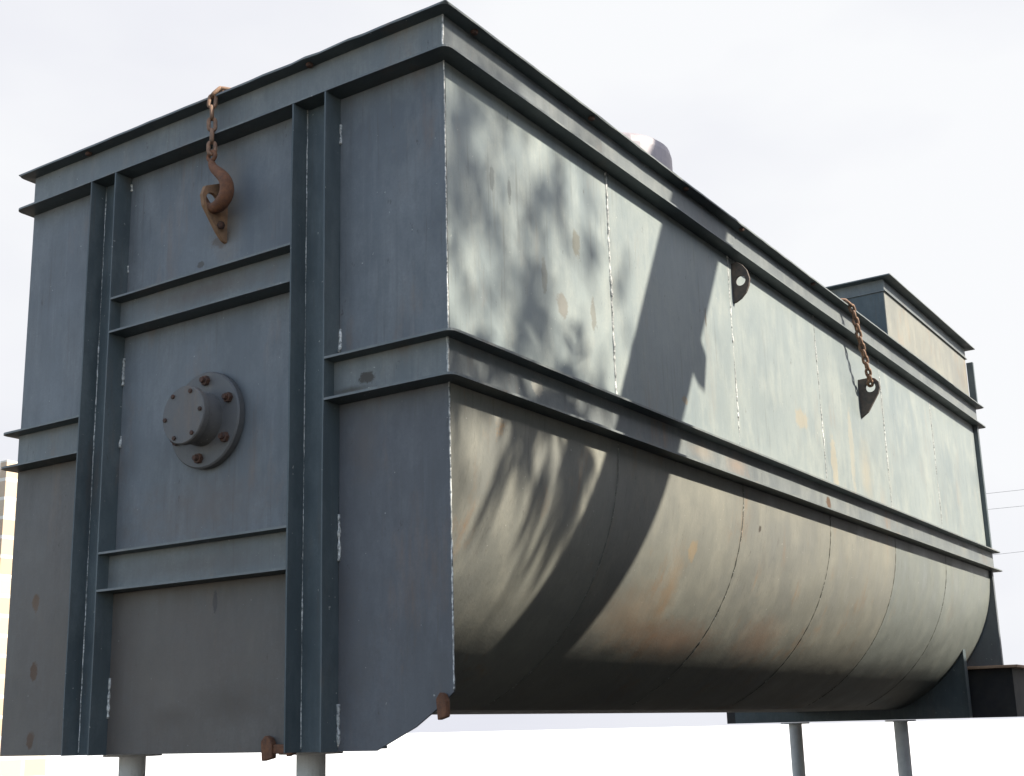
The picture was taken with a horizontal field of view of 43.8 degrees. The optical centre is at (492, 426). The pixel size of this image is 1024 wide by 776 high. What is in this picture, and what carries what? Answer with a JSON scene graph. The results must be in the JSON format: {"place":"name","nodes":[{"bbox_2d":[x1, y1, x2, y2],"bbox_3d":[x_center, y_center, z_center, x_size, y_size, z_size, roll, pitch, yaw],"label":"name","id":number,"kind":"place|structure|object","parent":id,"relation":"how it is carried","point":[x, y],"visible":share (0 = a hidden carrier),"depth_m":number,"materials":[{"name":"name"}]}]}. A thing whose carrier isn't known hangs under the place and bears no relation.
{"place":"outdoors","nodes":[
{"label":"outdoors","id":0,"kind":"place"},
{"bbox_2d":[0,0,1023,732],"label":"sky","id":1,"kind":"structure","parent":0,"point":[856,139],"materials":[{"name":"white"}]},
{"bbox_2d":[45,719,1023,775],"bbox_3d":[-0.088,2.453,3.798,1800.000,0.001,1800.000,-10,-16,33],"label":"ground","id":2,"kind":"structure","parent":0,"point":[994,747],"depth_m":71.37,"materials":[{"name":"white"}]},
{"label":"dirt yard","id":3,"kind":"structure","parent":0,"visible":0},
{"bbox_2d":[0,460,45,775],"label":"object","id":4,"kind":"structure","parent":3,"relation":"on","point":[22,765],"depth_m":14.25,"materials":[{"name":"white"}]},
{"bbox_2d":[103,754,161,775],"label":"pipe prop","id":5,"kind":"object","parent":3,"relation":"on","point":[132,764],"visible":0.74,"depth_m":5.28,"materials":[{"name":"metal"}]},
{"bbox_2d":[279,751,342,775],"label":"pipe prop","id":6,"kind":"object","parent":3,"relation":"on","point":[310,763],"visible":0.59,"depth_m":4.74,"materials":[{"name":"metal"}]},
{"bbox_2d":[0,0,1023,760],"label":"steel tank","id":7,"kind":"object","parent":6,"relation":"on","point":[444,360],"visible":1,"depth_m":5.25,"materials":[{"name":"metal"}]},
{"bbox_2d":[206,86,233,213],"bbox_3d":[-1.109,-1.142,5.224,0.165,0.576,0.112,-10,-16,33],"label":"hook chain","id":8,"kind":"object","parent":7,"relation":"hanging from","point":[221,202],"visible":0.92,"depth_m":5.15,"materials":[{"name":"brown metal"}]},
{"bbox_2d":[840,298,873,386],"bbox_3d":[2.365,-0.546,8.205,0.081,0.531,0.358,-13,-17,39],"label":"lug chain","id":9,"kind":"object","parent":7,"relation":"hanging from","point":[862,344],"visible":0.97,"depth_m":8.18,"materials":[{"name":"metal"}]},
{"bbox_2d":[781,722,808,775],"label":"pipe prop","id":10,"kind":"object","parent":3,"relation":"on","point":[797,749],"visible":1,"depth_m":10.79,"materials":[{"name":"metal"}]},
{"bbox_2d":[885,720,915,775],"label":"pipe prop","id":11,"kind":"object","parent":3,"relation":"on","point":[903,752],"visible":0.99,"depth_m":10.30,"materials":[{"name":"metal"}]}
]}

